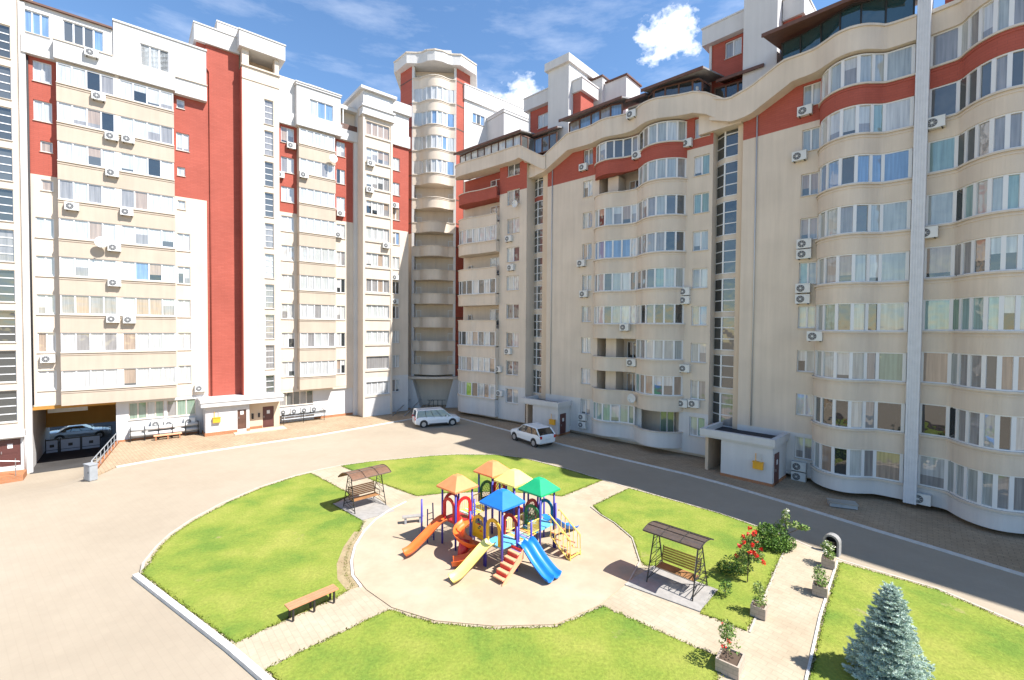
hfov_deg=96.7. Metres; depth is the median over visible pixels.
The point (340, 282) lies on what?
window
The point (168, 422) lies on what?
air conditioner
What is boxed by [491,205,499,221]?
window
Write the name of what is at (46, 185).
window
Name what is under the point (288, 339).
window
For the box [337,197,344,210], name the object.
window
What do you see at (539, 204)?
stair window
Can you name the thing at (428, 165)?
window
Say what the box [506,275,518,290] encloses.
window
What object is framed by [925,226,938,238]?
air conditioner
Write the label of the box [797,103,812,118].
air conditioner
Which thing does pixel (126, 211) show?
air conditioner
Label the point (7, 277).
stair window
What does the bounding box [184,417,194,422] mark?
air conditioner
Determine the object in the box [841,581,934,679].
spruce tree
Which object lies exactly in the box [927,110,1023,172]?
window
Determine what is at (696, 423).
window
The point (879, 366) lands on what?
window
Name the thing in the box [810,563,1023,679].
lawn
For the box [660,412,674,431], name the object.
balcony door
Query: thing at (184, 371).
window
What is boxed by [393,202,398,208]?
air conditioner
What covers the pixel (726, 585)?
shrub
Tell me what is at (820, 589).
flower planter
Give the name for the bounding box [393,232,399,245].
window
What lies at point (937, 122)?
air conditioner
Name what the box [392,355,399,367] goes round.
window
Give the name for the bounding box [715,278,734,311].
stair window
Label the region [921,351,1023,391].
window
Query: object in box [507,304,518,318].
window
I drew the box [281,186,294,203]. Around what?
window
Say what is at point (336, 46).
sky
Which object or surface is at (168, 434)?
wall bench
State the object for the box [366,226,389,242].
window
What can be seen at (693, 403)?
air conditioner
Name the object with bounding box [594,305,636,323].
window
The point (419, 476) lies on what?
lawn
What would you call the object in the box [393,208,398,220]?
window
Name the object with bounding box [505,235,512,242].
air conditioner
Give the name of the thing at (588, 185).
window
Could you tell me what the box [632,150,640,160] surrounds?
air conditioner
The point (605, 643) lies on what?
lawn
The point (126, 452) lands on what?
pavement
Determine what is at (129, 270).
window
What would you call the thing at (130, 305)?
window
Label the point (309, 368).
window
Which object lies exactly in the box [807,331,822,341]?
air conditioner
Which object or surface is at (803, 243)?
air conditioner
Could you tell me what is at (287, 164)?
window
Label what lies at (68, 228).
window
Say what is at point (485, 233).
window
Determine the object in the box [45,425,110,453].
metal gate
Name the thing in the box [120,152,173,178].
window
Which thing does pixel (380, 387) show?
window
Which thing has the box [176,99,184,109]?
window
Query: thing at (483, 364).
window
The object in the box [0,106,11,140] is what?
stair window
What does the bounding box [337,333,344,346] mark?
window
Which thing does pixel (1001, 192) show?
window
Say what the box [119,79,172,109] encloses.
window
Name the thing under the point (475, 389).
window
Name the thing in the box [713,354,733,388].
stair window
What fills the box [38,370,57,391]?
window
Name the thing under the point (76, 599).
courtyard
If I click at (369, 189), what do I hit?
air conditioner
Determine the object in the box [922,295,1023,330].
window
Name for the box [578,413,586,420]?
air conditioner
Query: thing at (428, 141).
window
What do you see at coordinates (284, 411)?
air conditioner
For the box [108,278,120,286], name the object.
air conditioner
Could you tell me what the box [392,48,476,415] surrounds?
corner tower
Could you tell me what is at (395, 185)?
window
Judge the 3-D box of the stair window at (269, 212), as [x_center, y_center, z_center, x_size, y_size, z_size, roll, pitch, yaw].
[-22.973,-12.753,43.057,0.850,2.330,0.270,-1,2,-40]
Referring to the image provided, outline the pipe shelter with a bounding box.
[281,409,325,422]
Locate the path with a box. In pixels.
[140,454,1022,679]
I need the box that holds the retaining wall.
[98,441,118,467]
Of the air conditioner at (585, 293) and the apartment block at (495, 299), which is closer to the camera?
the air conditioner at (585, 293)
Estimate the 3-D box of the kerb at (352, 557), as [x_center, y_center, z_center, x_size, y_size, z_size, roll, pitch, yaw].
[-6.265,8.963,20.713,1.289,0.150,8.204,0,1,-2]
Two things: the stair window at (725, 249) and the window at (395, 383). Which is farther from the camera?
the window at (395, 383)
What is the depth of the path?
14.99 m
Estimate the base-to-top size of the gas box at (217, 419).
0.950 m
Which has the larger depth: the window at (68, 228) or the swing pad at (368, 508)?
the window at (68, 228)
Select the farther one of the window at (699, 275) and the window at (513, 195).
the window at (513, 195)
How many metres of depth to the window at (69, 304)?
35.34 m
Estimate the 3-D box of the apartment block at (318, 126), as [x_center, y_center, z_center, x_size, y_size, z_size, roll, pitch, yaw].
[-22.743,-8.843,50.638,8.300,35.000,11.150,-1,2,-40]
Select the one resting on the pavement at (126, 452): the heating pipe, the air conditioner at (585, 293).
the heating pipe
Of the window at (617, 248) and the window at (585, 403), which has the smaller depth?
the window at (617, 248)
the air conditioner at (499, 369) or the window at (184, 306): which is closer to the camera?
the window at (184, 306)
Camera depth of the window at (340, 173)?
48.27 m
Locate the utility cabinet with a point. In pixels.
(90, 471)
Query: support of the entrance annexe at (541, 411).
on the pavement at (941, 528)
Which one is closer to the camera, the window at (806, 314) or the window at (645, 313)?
the window at (806, 314)
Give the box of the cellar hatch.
[826,498,858,509]
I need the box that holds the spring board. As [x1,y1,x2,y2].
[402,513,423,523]
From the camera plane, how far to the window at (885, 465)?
26.04 m
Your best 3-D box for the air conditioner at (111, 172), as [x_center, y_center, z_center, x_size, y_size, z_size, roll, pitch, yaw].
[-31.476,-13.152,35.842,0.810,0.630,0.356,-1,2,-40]
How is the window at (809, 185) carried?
in the apartment block at (840, 403)
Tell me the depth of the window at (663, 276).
34.60 m
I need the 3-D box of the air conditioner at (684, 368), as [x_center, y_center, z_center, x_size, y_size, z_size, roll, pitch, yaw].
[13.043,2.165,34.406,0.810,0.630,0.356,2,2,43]
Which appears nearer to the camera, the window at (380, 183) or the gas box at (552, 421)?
the gas box at (552, 421)
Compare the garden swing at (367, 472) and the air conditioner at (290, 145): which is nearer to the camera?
the garden swing at (367, 472)
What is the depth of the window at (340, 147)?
48.18 m
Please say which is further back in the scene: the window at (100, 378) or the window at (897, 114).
the window at (100, 378)
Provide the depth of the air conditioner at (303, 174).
44.81 m
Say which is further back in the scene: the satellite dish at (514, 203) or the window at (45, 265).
the satellite dish at (514, 203)
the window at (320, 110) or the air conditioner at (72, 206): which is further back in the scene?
the window at (320, 110)
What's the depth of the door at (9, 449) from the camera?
32.85 m
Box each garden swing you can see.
[338,464,391,513]
[643,521,713,600]
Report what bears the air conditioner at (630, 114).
attached to the apartment block at (638, 235)
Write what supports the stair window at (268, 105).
in the stair tower at (243, 67)
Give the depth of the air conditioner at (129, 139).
36.31 m
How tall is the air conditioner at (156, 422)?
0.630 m
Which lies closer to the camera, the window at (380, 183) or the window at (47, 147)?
the window at (47, 147)
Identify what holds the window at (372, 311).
in the apartment block at (383, 133)
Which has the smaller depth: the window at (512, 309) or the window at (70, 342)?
the window at (70, 342)
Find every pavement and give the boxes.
[98,405,458,475]
[457,411,1023,572]
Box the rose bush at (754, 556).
[734,526,766,581]
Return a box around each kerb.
[116,418,411,467]
[132,573,274,679]
[140,454,1023,625]
[350,501,406,587]
[460,418,1023,576]
[590,506,640,585]
[748,551,784,632]
[805,561,837,679]
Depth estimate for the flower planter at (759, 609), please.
15.08 m
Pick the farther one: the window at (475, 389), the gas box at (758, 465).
the window at (475, 389)
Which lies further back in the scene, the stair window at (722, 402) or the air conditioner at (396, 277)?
the air conditioner at (396, 277)
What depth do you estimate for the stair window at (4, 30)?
32.28 m
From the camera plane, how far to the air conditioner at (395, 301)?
51.01 m
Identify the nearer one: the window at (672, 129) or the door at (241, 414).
the window at (672, 129)
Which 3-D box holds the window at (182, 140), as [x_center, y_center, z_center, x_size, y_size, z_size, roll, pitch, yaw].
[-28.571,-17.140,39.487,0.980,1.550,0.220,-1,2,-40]
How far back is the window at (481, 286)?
48.39 m
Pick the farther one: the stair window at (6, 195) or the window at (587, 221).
the window at (587, 221)
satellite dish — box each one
[94,237,108,247]
[329,154,337,162]
[512,200,517,207]
[627,394,634,402]
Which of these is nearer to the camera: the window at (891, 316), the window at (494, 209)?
the window at (891, 316)
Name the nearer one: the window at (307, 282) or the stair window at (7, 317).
the stair window at (7, 317)
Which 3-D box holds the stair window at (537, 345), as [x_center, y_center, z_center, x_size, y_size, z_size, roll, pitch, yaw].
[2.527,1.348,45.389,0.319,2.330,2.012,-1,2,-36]
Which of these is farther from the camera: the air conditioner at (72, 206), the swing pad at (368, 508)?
the air conditioner at (72, 206)
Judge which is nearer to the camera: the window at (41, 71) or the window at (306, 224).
the window at (41, 71)
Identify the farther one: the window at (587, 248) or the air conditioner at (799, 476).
the window at (587, 248)
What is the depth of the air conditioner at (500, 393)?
46.75 m
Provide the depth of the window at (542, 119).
47.46 m
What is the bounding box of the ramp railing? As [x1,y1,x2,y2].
[91,432,117,462]
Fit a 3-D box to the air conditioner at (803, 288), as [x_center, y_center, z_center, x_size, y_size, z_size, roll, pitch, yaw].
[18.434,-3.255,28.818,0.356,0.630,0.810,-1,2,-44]
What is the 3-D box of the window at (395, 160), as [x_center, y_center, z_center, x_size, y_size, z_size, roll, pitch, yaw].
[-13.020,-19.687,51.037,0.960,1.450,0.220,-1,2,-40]
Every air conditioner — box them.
[40,355,55,363]
[64,201,78,211]
[84,46,98,59]
[91,90,105,102]
[105,131,117,141]
[105,167,118,177]
[106,315,119,322]
[108,243,120,251]
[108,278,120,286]
[120,207,132,216]
[121,133,134,144]
[123,316,135,322]
[151,420,162,425]
[164,420,175,424]
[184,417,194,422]
[194,384,205,391]
[279,171,284,178]
[280,409,288,415]
[286,141,295,149]
[290,408,298,413]
[299,171,308,178]
[300,407,308,412]
[310,406,318,411]
[335,231,342,237]
[336,210,344,216]
[366,186,373,193]
[367,159,374,166]
[382,242,389,248]
[392,299,398,303]
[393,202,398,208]
[393,274,398,280]
[496,366,501,372]
[496,390,503,396]
[504,348,511,354]
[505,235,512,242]
[507,264,514,270]
[577,259,585,266]
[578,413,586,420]
[578,421,586,428]
[579,162,587,171]
[579,290,588,297]
[619,324,629,330]
[626,108,635,119]
[626,359,635,366]
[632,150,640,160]
[679,364,690,372]
[679,399,687,408]
[680,296,690,304]
[681,287,690,295]
[683,137,692,147]
[688,399,699,408]
[791,460,806,472]
[791,470,806,481]
[792,149,807,162]
[795,283,810,293]
[795,294,810,304]
[796,238,811,249]
[796,248,811,259]
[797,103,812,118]
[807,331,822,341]
[916,492,931,506]
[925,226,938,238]
[928,114,945,131]
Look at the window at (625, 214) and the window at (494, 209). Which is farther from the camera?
the window at (494, 209)
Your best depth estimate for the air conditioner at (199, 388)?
40.42 m
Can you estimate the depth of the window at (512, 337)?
46.14 m
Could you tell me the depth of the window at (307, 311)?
46.29 m
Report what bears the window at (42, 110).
in the apartment block at (148, 366)
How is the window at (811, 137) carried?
in the apartment block at (840, 403)
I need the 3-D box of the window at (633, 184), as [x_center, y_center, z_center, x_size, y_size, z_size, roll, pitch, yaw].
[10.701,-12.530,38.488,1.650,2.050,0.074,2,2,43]
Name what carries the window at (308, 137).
in the apartment block at (318, 126)
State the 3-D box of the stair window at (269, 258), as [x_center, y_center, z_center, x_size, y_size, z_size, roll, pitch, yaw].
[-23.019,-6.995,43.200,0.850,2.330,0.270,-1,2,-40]
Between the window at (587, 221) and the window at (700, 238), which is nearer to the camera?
the window at (700, 238)
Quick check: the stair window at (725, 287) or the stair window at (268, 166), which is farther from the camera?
the stair window at (268, 166)
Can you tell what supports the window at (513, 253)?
in the apartment block at (495, 299)
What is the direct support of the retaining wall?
on the courtyard
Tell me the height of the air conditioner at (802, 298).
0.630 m
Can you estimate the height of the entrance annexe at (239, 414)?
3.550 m
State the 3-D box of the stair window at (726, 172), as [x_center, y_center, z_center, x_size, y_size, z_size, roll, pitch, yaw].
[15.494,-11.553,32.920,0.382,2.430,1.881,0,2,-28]
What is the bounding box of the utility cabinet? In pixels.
[83,462,97,481]
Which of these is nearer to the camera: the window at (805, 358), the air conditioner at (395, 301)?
the window at (805, 358)
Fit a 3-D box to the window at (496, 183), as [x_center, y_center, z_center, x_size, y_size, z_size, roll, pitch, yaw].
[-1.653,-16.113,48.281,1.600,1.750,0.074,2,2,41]
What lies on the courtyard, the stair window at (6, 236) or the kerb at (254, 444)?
the kerb at (254, 444)
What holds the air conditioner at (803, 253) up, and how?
attached to the apartment block at (840, 403)
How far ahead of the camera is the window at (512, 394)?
46.20 m
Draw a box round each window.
[0,24,10,58]
[0,65,10,99]
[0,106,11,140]
[0,147,13,181]
[0,188,14,222]
[0,229,14,262]
[0,269,15,302]
[0,310,16,342]
[0,350,17,383]
[0,390,16,423]
[25,9,49,38]
[32,60,51,84]
[33,99,52,123]
[36,217,53,238]
[36,256,54,276]
[36,294,55,314]
[38,333,56,352]
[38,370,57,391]
[40,141,53,153]
[40,180,52,191]
[56,62,114,95]
[57,101,114,131]
[58,140,115,168]
[58,179,115,205]
[59,218,116,241]
[59,256,116,278]
[60,295,117,314]
[61,333,117,351]
[61,369,118,389]
[63,20,102,51]
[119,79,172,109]
[119,116,173,144]
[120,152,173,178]
[120,189,173,213]
[121,225,174,247]
[121,261,174,281]
[122,297,174,315]
[122,333,175,350]
[123,367,175,386]
[128,401,163,420]
[140,43,168,72]
[167,399,195,417]
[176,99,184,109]
[176,132,189,152]
[177,167,185,176]
[177,233,190,251]
[178,200,184,209]
[178,266,190,284]
[178,300,190,317]
[178,333,190,350]
[178,365,191,383]
[264,99,272,125]
[264,130,273,156]
[264,162,273,187]
[264,192,273,217]
[265,223,274,248]
[265,254,274,278]
[265,284,273,308]
[265,315,273,338]
[265,345,273,369]
[266,375,273,392]
[280,391,313,406]
[281,127,293,142]
[281,156,294,174]
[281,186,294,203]
[281,215,294,232]
[281,245,294,261]
[281,274,294,290]
[282,304,294,318]
[282,333,294,347]
[282,361,295,377]
[299,128,334,150]
[299,158,334,178]
[299,187,334,207]
[299,216,334,235]
[299,246,334,263]
[300,275,334,290]
[300,304,334,318]
[300,333,334,346]
[300,360,334,375]
[310,99,332,121]
[336,141,345,157]
[336,251,345,266]
[337,169,344,184]
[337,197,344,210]
[337,224,345,239]
[337,278,345,293]
[337,306,344,319]
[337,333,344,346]
[337,360,344,373]
[366,121,389,140]
[366,147,388,165]
[366,174,388,191]
[366,200,388,216]
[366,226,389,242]
[366,252,388,267]
[366,279,388,292]
[366,305,389,318]
[366,331,389,343]
[366,356,389,369]
[366,381,389,395]
[392,306,398,318]
[392,331,398,342]
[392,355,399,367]
[392,379,399,391]
[393,157,399,171]
[393,182,398,195]
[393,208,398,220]
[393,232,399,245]
[393,257,398,269]
[393,281,399,294]
[414,110,453,126]
[414,135,453,150]
[414,159,453,174]
[415,86,453,102]
[458,356,495,372]
[458,380,494,398]
[459,224,495,244]
[459,278,495,294]
[459,331,495,345]
[473,113,484,126]
[490,257,498,273]
[490,309,498,325]
[491,179,499,190]
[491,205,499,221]
[505,388,517,404]
[506,218,518,234]
[506,247,518,262]
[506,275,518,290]
[507,163,519,177]
[507,189,519,205]
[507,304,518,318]
[507,332,518,347]
[507,360,517,375]
[533,342,541,365]
[533,369,540,393]
[534,228,542,253]
[534,257,541,281]
[534,285,541,309]
[534,314,541,336]
[535,178,542,197]
[535,200,542,225]
[537,112,547,129]
[580,368,589,384]
[581,399,589,415]
[582,306,590,321]
[582,337,590,353]
[583,180,592,197]
[583,212,591,228]
[583,243,591,259]
[583,275,591,290]
[584,148,592,164]
[593,401,634,423]
[594,271,636,291]
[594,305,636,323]
[595,203,637,227]
[595,237,637,259]
[596,135,638,162]
[627,341,635,357]
[627,373,634,390]
[630,180,637,188]
[635,373,682,395]
[636,304,683,323]
[636,339,682,359]
[637,231,684,254]
[637,267,684,289]
[638,157,685,185]
[638,194,685,220]
[639,120,686,149]
[688,416,704,438]
[690,306,706,325]
[690,343,705,363]
[690,380,704,400]
[691,268,707,288]
[692,192,708,214]
[692,230,707,251]
[694,119,709,139]
[694,154,709,176]
[712,391,732,427]
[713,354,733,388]
[714,317,733,350]
[715,239,735,274]
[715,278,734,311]
[716,199,736,237]
[717,128,737,161]
[717,160,737,199]
[724,37,741,59]
[794,437,811,461]
[796,393,812,417]
[797,306,815,328]
[797,350,813,372]
[799,262,816,284]
[800,217,817,239]
[801,172,818,196]
[802,127,819,151]
[803,81,820,105]
[812,440,903,482]
[813,395,904,432]
[814,350,906,381]
[816,302,907,331]
[817,251,909,284]
[818,200,910,238]
[819,148,912,192]
[820,96,913,145]
[821,44,915,99]
[918,454,1023,512]
[919,403,1023,452]
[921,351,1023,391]
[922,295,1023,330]
[924,233,1023,277]
[926,172,1023,225]
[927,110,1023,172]
[929,48,1023,117]
[930,0,1023,66]
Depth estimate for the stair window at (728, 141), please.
32.68 m
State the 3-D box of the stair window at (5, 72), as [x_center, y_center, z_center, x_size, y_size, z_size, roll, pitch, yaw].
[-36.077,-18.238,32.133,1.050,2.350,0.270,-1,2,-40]
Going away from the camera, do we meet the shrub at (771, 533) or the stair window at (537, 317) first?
the shrub at (771, 533)
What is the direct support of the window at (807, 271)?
in the apartment block at (840, 403)
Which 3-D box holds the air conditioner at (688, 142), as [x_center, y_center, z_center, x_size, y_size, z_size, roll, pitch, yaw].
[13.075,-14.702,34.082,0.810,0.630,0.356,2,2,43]
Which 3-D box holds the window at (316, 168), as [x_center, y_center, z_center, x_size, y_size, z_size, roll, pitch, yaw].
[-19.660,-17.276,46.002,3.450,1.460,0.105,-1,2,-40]
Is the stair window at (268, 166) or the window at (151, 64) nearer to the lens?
the window at (151, 64)
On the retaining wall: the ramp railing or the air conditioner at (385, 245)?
the ramp railing
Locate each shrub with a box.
[715,554,753,576]
[718,579,731,596]
[751,522,796,552]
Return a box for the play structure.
[402,460,580,586]
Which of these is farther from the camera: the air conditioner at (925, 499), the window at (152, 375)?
the window at (152, 375)
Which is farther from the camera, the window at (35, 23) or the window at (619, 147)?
the window at (619, 147)
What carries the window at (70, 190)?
in the apartment block at (148, 366)
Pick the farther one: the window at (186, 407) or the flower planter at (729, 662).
the window at (186, 407)
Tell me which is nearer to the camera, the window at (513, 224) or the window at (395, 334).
the window at (513, 224)
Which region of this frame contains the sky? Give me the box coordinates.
[33,0,944,107]
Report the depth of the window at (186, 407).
39.96 m
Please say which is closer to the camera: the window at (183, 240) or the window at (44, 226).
the window at (44, 226)
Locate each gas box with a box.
[212,411,220,422]
[549,419,555,424]
[752,453,763,469]
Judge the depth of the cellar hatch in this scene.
24.62 m
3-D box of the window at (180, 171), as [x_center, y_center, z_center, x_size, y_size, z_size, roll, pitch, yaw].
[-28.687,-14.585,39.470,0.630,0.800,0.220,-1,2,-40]
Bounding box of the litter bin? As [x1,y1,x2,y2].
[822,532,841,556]
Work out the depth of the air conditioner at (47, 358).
34.24 m
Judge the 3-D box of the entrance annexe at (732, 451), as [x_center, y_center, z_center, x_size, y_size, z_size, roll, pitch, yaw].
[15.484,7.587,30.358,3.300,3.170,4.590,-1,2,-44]
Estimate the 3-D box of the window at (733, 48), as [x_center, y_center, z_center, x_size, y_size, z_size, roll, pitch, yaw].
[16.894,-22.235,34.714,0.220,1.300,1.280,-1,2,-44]
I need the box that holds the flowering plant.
[775,509,810,533]
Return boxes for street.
[50,421,115,437]
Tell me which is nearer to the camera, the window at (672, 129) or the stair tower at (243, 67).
the window at (672, 129)
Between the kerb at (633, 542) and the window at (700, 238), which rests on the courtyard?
the kerb at (633, 542)
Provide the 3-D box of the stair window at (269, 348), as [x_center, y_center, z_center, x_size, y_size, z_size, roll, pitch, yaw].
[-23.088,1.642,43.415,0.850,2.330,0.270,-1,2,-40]
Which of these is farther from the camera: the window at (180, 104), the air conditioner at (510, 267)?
the air conditioner at (510, 267)
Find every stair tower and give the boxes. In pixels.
[0,0,32,483]
[188,20,285,396]
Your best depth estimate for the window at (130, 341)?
37.73 m
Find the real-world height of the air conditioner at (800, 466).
0.630 m
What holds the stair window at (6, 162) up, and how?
in the stair tower at (13, 458)
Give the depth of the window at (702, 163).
33.60 m
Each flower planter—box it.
[715,619,744,679]
[750,580,767,620]
[812,564,829,597]
[820,539,835,569]
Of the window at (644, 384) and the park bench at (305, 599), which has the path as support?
the park bench at (305, 599)
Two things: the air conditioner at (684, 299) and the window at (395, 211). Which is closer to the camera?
the air conditioner at (684, 299)
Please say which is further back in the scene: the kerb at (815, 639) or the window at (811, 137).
the window at (811, 137)
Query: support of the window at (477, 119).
in the apartment block at (488, 116)
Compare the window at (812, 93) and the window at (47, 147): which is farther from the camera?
the window at (47, 147)
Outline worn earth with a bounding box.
[337,532,361,589]
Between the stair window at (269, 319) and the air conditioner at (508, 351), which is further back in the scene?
the air conditioner at (508, 351)
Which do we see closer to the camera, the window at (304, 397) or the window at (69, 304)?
the window at (69, 304)
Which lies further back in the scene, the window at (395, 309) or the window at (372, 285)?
the window at (395, 309)
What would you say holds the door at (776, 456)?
in the entrance annexe at (732, 451)
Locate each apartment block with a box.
[17,0,207,473]
[279,75,357,422]
[343,84,411,416]
[453,126,562,423]
[463,83,528,181]
[523,52,763,457]
[699,0,933,504]
[917,0,1023,533]
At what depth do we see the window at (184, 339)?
39.93 m
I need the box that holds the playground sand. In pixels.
[353,492,636,626]
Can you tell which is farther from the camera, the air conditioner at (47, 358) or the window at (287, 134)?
the window at (287, 134)
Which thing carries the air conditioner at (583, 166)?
attached to the apartment block at (638, 235)
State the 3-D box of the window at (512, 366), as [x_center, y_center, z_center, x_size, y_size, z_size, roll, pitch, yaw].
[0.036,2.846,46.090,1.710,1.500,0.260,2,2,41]
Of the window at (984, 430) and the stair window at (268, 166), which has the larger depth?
the stair window at (268, 166)
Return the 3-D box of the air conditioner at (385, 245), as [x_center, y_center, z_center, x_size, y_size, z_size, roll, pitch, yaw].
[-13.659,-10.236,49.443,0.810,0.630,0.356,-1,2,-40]
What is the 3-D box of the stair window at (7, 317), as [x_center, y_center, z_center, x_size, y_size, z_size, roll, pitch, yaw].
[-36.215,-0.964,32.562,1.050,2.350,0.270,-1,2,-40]
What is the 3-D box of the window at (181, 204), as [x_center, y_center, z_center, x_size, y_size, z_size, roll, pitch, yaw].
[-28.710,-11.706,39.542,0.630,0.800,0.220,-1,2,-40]
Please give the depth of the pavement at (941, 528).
24.66 m
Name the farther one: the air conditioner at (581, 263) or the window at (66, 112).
the air conditioner at (581, 263)
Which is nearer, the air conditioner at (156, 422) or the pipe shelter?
the air conditioner at (156, 422)
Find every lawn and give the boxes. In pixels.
[142,473,361,641]
[265,607,716,679]
[343,455,598,495]
[593,489,781,630]
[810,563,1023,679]
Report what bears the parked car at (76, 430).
on the street
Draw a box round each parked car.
[50,424,109,441]
[412,407,459,427]
[511,422,555,446]
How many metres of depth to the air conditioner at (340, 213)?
47.94 m
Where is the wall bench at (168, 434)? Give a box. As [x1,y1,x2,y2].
[154,432,181,440]
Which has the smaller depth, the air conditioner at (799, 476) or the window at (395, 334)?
the air conditioner at (799, 476)
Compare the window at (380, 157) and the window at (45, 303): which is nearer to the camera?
the window at (45, 303)
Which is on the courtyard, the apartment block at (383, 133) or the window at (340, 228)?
the apartment block at (383, 133)
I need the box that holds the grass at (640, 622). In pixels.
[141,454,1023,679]
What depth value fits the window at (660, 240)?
34.53 m
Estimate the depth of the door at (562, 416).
40.94 m
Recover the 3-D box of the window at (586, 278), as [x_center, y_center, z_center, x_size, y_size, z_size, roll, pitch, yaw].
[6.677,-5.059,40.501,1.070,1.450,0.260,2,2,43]
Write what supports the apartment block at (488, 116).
on the pavement at (941, 528)
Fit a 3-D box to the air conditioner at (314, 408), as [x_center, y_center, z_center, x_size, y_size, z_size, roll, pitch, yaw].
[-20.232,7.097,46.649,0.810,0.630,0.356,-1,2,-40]
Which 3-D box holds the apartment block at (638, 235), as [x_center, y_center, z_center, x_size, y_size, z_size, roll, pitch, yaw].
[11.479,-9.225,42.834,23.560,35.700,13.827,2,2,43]
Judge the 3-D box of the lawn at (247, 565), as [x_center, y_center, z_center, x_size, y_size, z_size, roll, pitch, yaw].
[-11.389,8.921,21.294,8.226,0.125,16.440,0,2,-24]
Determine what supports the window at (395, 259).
in the apartment block at (383, 133)
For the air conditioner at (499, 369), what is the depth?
46.77 m
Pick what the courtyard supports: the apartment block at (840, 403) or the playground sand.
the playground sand
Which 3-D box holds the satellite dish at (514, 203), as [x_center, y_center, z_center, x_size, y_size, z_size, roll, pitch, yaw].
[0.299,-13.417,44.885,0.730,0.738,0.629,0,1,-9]
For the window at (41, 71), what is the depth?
33.98 m
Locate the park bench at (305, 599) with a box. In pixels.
[284,584,338,621]
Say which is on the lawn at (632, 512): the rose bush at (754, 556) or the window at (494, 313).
the rose bush at (754, 556)
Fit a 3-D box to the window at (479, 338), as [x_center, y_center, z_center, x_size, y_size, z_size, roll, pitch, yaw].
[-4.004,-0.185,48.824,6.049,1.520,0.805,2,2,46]
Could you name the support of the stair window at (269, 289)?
in the stair tower at (243, 67)
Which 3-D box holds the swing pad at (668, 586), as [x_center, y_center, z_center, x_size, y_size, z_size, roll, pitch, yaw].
[5.852,9.163,16.782,2.700,0.140,2.006,2,2,42]
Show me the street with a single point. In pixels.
(113, 427)
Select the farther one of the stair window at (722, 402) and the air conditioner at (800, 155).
the stair window at (722, 402)
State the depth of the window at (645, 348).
34.74 m
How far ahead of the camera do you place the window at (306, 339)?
46.40 m
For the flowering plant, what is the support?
on the lawn at (632, 512)
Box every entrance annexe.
[197,393,286,436]
[521,395,571,436]
[700,422,789,486]
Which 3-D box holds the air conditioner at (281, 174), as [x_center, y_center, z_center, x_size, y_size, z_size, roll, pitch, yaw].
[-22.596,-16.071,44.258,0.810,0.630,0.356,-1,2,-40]
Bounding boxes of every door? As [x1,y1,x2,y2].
[0,439,20,466]
[102,425,110,445]
[237,409,245,428]
[263,406,273,427]
[560,413,565,434]
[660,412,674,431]
[774,452,778,483]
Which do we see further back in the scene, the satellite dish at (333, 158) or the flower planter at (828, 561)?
the satellite dish at (333, 158)
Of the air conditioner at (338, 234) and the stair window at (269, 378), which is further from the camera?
the air conditioner at (338, 234)
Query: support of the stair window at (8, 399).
in the stair tower at (13, 458)
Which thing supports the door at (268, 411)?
in the entrance annexe at (239, 414)
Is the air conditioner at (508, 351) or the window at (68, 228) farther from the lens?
the air conditioner at (508, 351)
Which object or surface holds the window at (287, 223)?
in the apartment block at (318, 126)
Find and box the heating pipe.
[129,420,198,441]
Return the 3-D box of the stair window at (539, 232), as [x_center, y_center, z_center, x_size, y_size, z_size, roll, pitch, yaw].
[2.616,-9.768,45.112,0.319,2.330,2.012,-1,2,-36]
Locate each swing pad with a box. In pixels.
[333,497,393,519]
[625,565,717,611]
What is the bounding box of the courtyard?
[0,419,1023,679]
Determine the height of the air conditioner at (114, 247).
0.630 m
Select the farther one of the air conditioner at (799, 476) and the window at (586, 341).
the window at (586, 341)
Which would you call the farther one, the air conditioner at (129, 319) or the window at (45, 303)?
the air conditioner at (129, 319)
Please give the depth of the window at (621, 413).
38.16 m
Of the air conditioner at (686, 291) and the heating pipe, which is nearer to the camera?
the air conditioner at (686, 291)
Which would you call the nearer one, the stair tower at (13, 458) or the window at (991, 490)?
the window at (991, 490)
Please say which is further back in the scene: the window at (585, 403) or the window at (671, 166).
the window at (585, 403)
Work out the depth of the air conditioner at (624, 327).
37.21 m
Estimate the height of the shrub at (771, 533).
1.056 m
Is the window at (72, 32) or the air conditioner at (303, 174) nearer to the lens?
the window at (72, 32)
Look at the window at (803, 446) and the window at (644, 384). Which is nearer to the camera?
the window at (803, 446)
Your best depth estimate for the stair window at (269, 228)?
43.22 m
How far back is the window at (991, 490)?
22.29 m
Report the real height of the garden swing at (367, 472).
2.019 m
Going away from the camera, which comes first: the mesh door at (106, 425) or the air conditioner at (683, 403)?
the air conditioner at (683, 403)
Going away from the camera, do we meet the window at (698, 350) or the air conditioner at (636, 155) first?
the window at (698, 350)

